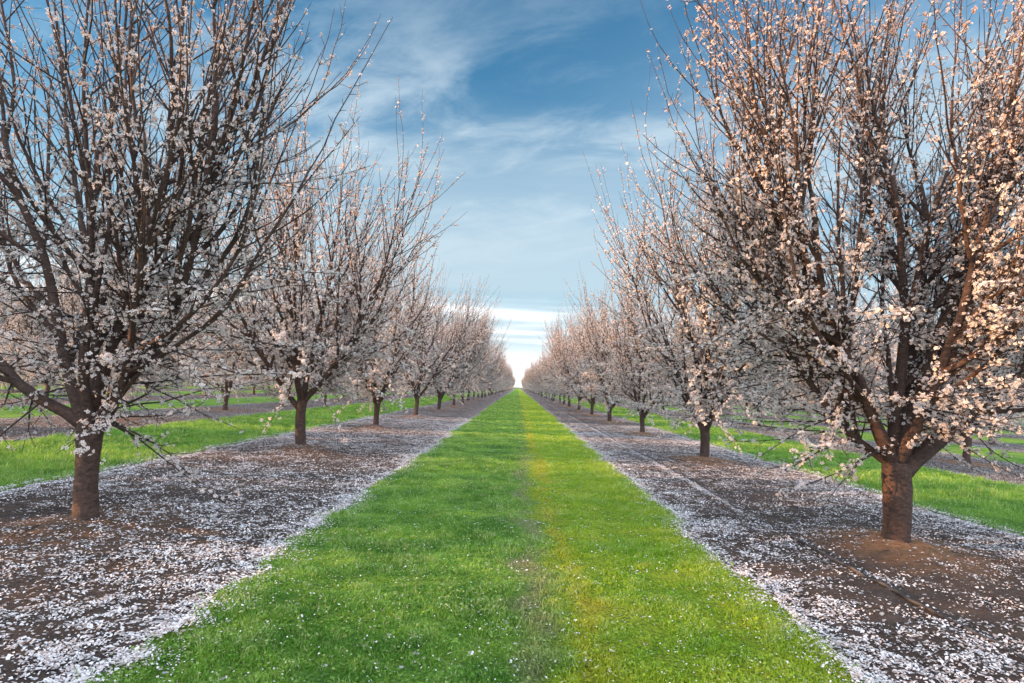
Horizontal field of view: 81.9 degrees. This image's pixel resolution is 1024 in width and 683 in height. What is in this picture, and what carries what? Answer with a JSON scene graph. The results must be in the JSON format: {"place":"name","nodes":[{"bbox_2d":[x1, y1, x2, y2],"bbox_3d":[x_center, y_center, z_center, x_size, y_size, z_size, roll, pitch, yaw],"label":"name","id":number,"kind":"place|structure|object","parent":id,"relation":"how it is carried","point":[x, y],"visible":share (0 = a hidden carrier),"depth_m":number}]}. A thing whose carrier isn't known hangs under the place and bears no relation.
{"place":"outdoors","nodes":[
{"label":"outdoors","id":0,"kind":"place"},
{"bbox_2d":[0,371,1023,431],"bbox_3d":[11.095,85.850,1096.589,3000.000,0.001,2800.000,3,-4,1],"label":"ground","id":1,"kind":"structure","parent":0,"point":[275,382],"depth_m":68.08},
{"bbox_2d":[0,88,53,383],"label":"almond tree","id":2,"kind":"object","parent":1,"relation":"on","point":[23,264],"visible":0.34,"depth_m":10.24},
{"bbox_2d":[0,269,70,390],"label":"almond tree","id":3,"kind":"object","parent":1,"relation":"on","point":[4,328],"visible":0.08,"depth_m":26.74},
{"bbox_2d":[10,310,60,385],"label":"almond tree","id":4,"kind":"object","parent":1,"relation":"on","point":[42,361],"visible":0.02,"depth_m":37.68},
{"bbox_2d":[0,231,108,396],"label":"almond tree","id":5,"kind":"object","parent":1,"relation":"on","point":[11,322],"visible":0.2,"depth_m":20.57},
{"bbox_2d":[32,189,209,418],"bbox_3d":[-9.932,-0.881,15.287,4.651,5.831,4.087,1,-5,7],"label":"almond tree","id":6,"kind":"object","parent":1,"relation":"on","point":[116,374],"visible":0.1,"depth_m":14.49},
{"bbox_2d":[105,294,191,397],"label":"almond tree","id":7,"kind":"object","parent":1,"relation":"on","point":[166,371],"visible":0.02,"depth_m":26.76},
{"bbox_2d":[0,0,392,520],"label":"almond tree","id":8,"kind":"object","parent":1,"relation":"on","point":[90,415],"visible":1,"depth_m":4.63},
{"bbox_2d":[0,386,398,388],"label":"grass lane","id":9,"kind":"object","parent":1,"relation":"on","point":[43,387],"depth_m":41.98},
{"bbox_2d":[0,388,422,398],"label":"grass lane","id":10,"kind":"object","parent":1,"relation":"on","point":[176,393],"depth_m":34.32},
{"bbox_2d":[158,285,267,395],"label":"almond tree","id":11,"kind":"object","parent":1,"relation":"on","point":[213,361],"visible":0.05,"depth_m":31.58},
{"bbox_2d":[0,389,430,406],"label":"soil strip","id":12,"kind":"object","parent":1,"relation":"on","point":[165,397],"visible":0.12,"depth_m":28.41},
{"bbox_2d":[0,390,442,418],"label":"grass lane","id":13,"kind":"object","parent":1,"relation":"on","point":[16,411],"depth_m":22.59},
{"bbox_2d":[0,387,442,392],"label":"soil strip","id":14,"kind":"object","parent":1,"relation":"on","point":[18,391],"visible":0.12,"depth_m":39.98},
{"bbox_2d":[166,254,281,409],"bbox_3d":[-9.817,-0.578,20.560,3.699,6.022,4.128,0,-5,38],"label":"almond tree","id":15,"kind":"object","parent":1,"relation":"on","point":[226,391],"visible":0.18,"depth_m":20.28},
{"bbox_2d":[0,391,472,441],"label":"soil strip","id":16,"kind":"object","parent":1,"relation":"on","point":[17,430],"visible":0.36,"depth_m":16.53},
{"bbox_2d":[0,391,494,490],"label":"grass lane","id":17,"kind":"object","parent":1,"relation":"on","point":[8,458],"depth_m":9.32},
{"bbox_2d":[223,307,282,394],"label":"almond tree","id":18,"kind":"object","parent":1,"relation":"on","point":[256,380],"visible":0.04,"depth_m":37.44},
{"bbox_2d":[0,389,513,682],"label":"soil strip","id":19,"kind":"object","parent":1,"relation":"on","point":[470,408],"visible":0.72,"depth_m":4.66},
{"bbox_2d":[228,269,339,404],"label":"almond tree","id":20,"kind":"object","parent":1,"relation":"on","point":[305,344],"visible":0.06,"depth_m":25.57},
{"bbox_2d":[141,51,462,444],"bbox_3d":[-3.558,-1.511,10.699,5.447,6.951,4.568,3,-3,-28],"label":"almond tree","id":21,"kind":"object","parent":1,"relation":"on","point":[350,349],"visible":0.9,"depth_m":10.08},
{"bbox_2d":[299,300,348,401],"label":"almond tree","id":22,"kind":"object","parent":1,"relation":"on","point":[331,349],"visible":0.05,"depth_m":31.33},
{"bbox_2d":[336,316,386,399],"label":"almond tree","id":23,"kind":"object","parent":1,"relation":"on","point":[353,379],"visible":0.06,"depth_m":36.82},
{"bbox_2d":[307,204,452,424],"bbox_3d":[-3.520,-0.575,15.690,4.725,5.834,4.851,1,-4,21],"label":"almond tree","id":24,"kind":"object","parent":1,"relation":"on","point":[389,380],"visible":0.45,"depth_m":15.24},
{"bbox_2d":[367,323,408,389],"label":"almond tree","id":25,"kind":"object","parent":1,"relation":"on","point":[380,385],"visible":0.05,"depth_m":42.41},
{"bbox_2d":[379,329,421,395],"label":"almond tree","id":26,"kind":"object","parent":1,"relation":"on","point":[402,371],"visible":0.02,"depth_m":48.27},
{"bbox_2d":[393,348,420,395],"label":"almond tree","id":27,"kind":"object","parent":1,"relation":"on","point":[413,376],"visible":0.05,"depth_m":53.80},
{"bbox_2d":[414,346,430,390],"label":"almond tree","id":28,"kind":"object","parent":1,"relation":"on","point":[423,377],"visible":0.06,"depth_m":59.27},
{"bbox_2d":[364,234,500,414],"bbox_3d":[-3.484,-0.516,21.529,5.141,6.615,4.964,4,-4,-25],"label":"almond tree","id":29,"kind":"object","parent":1,"relation":"on","point":[436,375],"visible":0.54,"depth_m":21.14},
{"bbox_2d":[410,272,499,408],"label":"almond tree","id":30,"kind":"object","parent":1,"relation":"on","point":[455,376],"visible":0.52,"depth_m":26.68},
{"bbox_2d":[430,301,496,404],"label":"almond tree","id":31,"kind":"object","parent":1,"relation":"on","point":[471,378],"visible":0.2,"depth_m":32.17},
{"bbox_2d":[427,293,513,402],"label":"almond tree","id":32,"kind":"object","parent":1,"relation":"on","point":[484,367],"visible":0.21,"depth_m":38.11},
{"bbox_2d":[74,389,871,682],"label":"grass lane","id":33,"kind":"object","parent":1,"relation":"on","point":[593,609],"depth_m":3.54},
{"bbox_2d":[448,329,510,400],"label":"almond tree","id":34,"kind":"object","parent":1,"relation":"on","point":[499,358],"visible":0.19,"depth_m":43.68},
{"bbox_2d":[465,344,502,397],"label":"almond tree","id":35,"kind":"object","parent":1,"relation":"on","point":[493,378],"visible":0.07,"depth_m":54.98},
{"bbox_2d":[468,335,508,398],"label":"almond tree","id":36,"kind":"object","parent":1,"relation":"on","point":[486,371],"visible":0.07,"depth_m":49.10},
{"bbox_2d":[482,340,505,396],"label":"almond tree","id":37,"kind":"object","parent":1,"relation":"on","point":[496,374],"visible":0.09,"depth_m":65.71},
{"bbox_2d":[481,347,508,397],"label":"almond tree","id":38,"kind":"object","parent":1,"relation":"on","point":[502,364],"visible":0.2,"depth_m":60.02},
{"bbox_2d":[486,352,506,395],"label":"almond tree","id":39,"kind":"object","parent":1,"relation":"on","point":[498,377],"visible":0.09,"depth_m":71.46},
{"bbox_2d":[486,358,511,394],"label":"almond tree","id":40,"kind":"object","parent":1,"relation":"on","point":[501,378],"visible":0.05,"depth_m":77.20},
{"bbox_2d":[491,355,513,394],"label":"almond tree","id":41,"kind":"object","parent":1,"relation":"on","point":[503,377],"visible":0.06,"depth_m":83.09},
{"bbox_2d":[495,367,510,393],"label":"almond tree","id":42,"kind":"object","parent":1,"relation":"on","point":[505,380],"visible":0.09,"depth_m":93.81},
{"bbox_2d":[500,366,512,391],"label":"almond tree","id":43,"kind":"object","parent":1,"relation":"on","point":[508,378],"visible":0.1,"depth_m":121.48},
{"bbox_2d":[0,315,1022,420],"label":"distant trees","id":44,"kind":"object","parent":1,"relation":"on","point":[344,383],"depth_m":73.44},
{"bbox_2d":[0,414,1023,682],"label":"fallen petals","id":45,"kind":"object","parent":1,"relation":"on","point":[174,624],"visible":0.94,"depth_m":4.03},
{"bbox_2d":[525,369,539,395],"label":"almond tree","id":46,"kind":"object","parent":1,"relation":"on","point":[531,380],"visible":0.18,"depth_m":96.39},
{"bbox_2d":[526,369,540,394],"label":"almond tree","id":47,"kind":"object","parent":1,"relation":"on","point":[530,382],"visible":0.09,"depth_m":101.53},
{"bbox_2d":[526,355,547,396],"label":"almond tree","id":48,"kind":"object","parent":1,"relation":"on","point":[537,387],"visible":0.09,"depth_m":84.61},
{"bbox_2d":[531,355,545,397],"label":"almond tree","id":49,"kind":"object","parent":1,"relation":"on","point":[538,379],"visible":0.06,"depth_m":79.22},
{"bbox_2d":[527,356,550,397],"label":"almond tree","id":50,"kind":"object","parent":1,"relation":"on","point":[540,380],"visible":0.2,"depth_m":73.05},
{"bbox_2d":[530,355,549,398],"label":"almond tree","id":51,"kind":"object","parent":1,"relation":"on","point":[540,373],"visible":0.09,"depth_m":67.82},
{"bbox_2d":[537,354,553,399],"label":"almond tree","id":52,"kind":"object","parent":1,"relation":"on","point":[545,380],"visible":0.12,"depth_m":61.93},
{"bbox_2d":[534,352,559,400],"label":"almond tree","id":53,"kind":"object","parent":1,"relation":"on","point":[545,375],"visible":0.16,"depth_m":56.62},
{"bbox_2d":[536,343,574,401],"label":"almond tree","id":54,"kind":"object","parent":1,"relation":"on","point":[549,373],"visible":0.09,"depth_m":50.85},
{"bbox_2d":[541,340,577,403],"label":"almond tree","id":55,"kind":"object","parent":1,"relation":"on","point":[558,386],"visible":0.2,"depth_m":45.54},
{"bbox_2d":[541,304,599,406],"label":"almond tree","id":56,"kind":"object","parent":1,"relation":"on","point":[560,384],"visible":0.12,"depth_m":39.91},
{"bbox_2d":[538,299,618,409],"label":"almond tree","id":57,"kind":"object","parent":1,"relation":"on","point":[569,369],"visible":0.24,"depth_m":34.10},
{"bbox_2d":[552,292,634,414],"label":"almond tree","id":58,"kind":"object","parent":1,"relation":"on","point":[565,378],"visible":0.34,"depth_m":29.18},
{"bbox_2d":[560,262,669,420],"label":"almond tree","id":59,"kind":"object","parent":1,"relation":"on","point":[596,353],"visible":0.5,"depth_m":23.01},
{"bbox_2d":[625,347,667,408],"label":"almond tree","id":60,"kind":"object","parent":1,"relation":"on","point":[646,388],"visible":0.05,"depth_m":46.69},
{"bbox_2d":[591,242,703,431],"bbox_3d":[4.076,-0.065,17.815,3.590,5.844,4.005,3,-5,7],"label":"almond tree","id":61,"kind":"object","parent":1,"relation":"on","point":[630,366],"visible":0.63,"depth_m":17.44},
{"bbox_2d":[636,335,683,409],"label":"almond tree","id":62,"kind":"object","parent":1,"relation":"on","point":[655,390],"visible":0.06,"depth_m":41.30},
{"bbox_2d":[653,311,704,415],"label":"almond tree","id":63,"kind":"object","parent":1,"relation":"on","point":[681,399],"visible":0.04,"depth_m":35.43},
{"bbox_2d":[680,311,754,420],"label":"almond tree","id":64,"kind":"object","parent":1,"relation":"on","point":[702,376],"visible":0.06,"depth_m":30.11},
{"bbox_2d":[582,56,860,456],"bbox_3d":[3.806,-1.224,11.247,5.934,7.144,5.765,7,-6,-39],"label":"almond tree","id":65,"kind":"object","parent":1,"relation":"on","point":[702,418],"visible":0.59,"depth_m":10.82},
{"bbox_2d":[732,350,767,410],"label":"almond tree","id":66,"kind":"object","parent":1,"relation":"on","point":[746,403],"visible":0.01,"depth_m":42.99},
{"bbox_2d":[697,303,818,427],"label":"almond tree","id":67,"kind":"object","parent":1,"relation":"on","point":[762,391],"visible":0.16,"depth_m":24.52},
{"bbox_2d":[521,389,1023,682],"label":"soil strip","id":68,"kind":"object","parent":1,"relation":"on","point":[906,562],"visible":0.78,"depth_m":4.77},
{"bbox_2d":[533,395,1023,659],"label":"drip hose","id":69,"kind":"object","parent":1,"relation":"on","point":[908,598],"visible":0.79,"depth_m":4.15},
{"bbox_2d":[534,391,1023,536],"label":"grass lane","id":70,"kind":"object","parent":1,"relation":"on","point":[968,507],"depth_m":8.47},
{"bbox_2d":[748,330,816,418],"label":"almond tree","id":71,"kind":"object","parent":1,"relation":"on","point":[781,405],"visible":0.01,"depth_m":37.19},
{"bbox_2d":[567,396,1023,485],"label":"soil strip","id":72,"kind":"object","parent":1,"relation":"on","point":[945,461],"visible":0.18,"depth_m":13.92},
{"bbox_2d":[574,394,1023,464],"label":"grass lane","id":73,"kind":"object","parent":1,"relation":"on","point":[1017,459],"depth_m":18.02},
{"bbox_2d":[587,393,1022,434],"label":"grass lane","id":74,"kind":"object","parent":1,"relation":"on","point":[1004,432],"depth_m":46.00},
{"bbox_2d":[588,394,1023,444],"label":"grass lane","id":75,"kind":"object","parent":1,"relation":"on","point":[1012,440],"depth_m":25.51},
{"bbox_2d":[600,397,1023,452],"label":"soil strip","id":76,"kind":"object","parent":1,"relation":"on","point":[977,443],"visible":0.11,"depth_m":22.63},
{"bbox_2d":[609,396,1023,439],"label":"soil strip","id":77,"kind":"object","parent":1,"relation":"on","point":[1002,435],"visible":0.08,"depth_m":30.88},
{"bbox_2d":[775,307,873,423],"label":"almond tree","id":78,"kind":"object","parent":1,"relation":"on","point":[795,392],"visible":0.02,"depth_m":32.09},
{"bbox_2d":[635,0,1023,542],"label":"almond tree","id":79,"kind":"object","parent":1,"relation":"on","point":[954,347],"visible":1,"depth_m":5.11},
{"bbox_2d":[775,275,896,439],"bbox_3d":[10.577,0.258,19.272,4.865,6.007,4.995,5,-3,-18],"label":"almond tree","id":80,"kind":"object","parent":1,"relation":"on","point":[876,360],"visible":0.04,"depth_m":18.86},
{"bbox_2d":[852,317,897,421],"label":"almond tree","id":81,"kind":"object","parent":1,"relation":"on","point":[884,384],"visible":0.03,"depth_m":26.21},
{"bbox_2d":[871,174,1023,463],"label":"almond tree","id":82,"kind":"object","parent":1,"relation":"on","point":[966,456],"visible":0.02,"depth_m":13.17},
{"bbox_2d":[922,293,1023,444],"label":"almond tree","id":83,"kind":"object","parent":1,"relation":"on","point":[990,429],"visible":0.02,"depth_m":20.56},
{"bbox_2d":[0,0,1023,386],"label":"sky","id":84,"kind":"structure","parent":0,"point":[515,91]}
]}

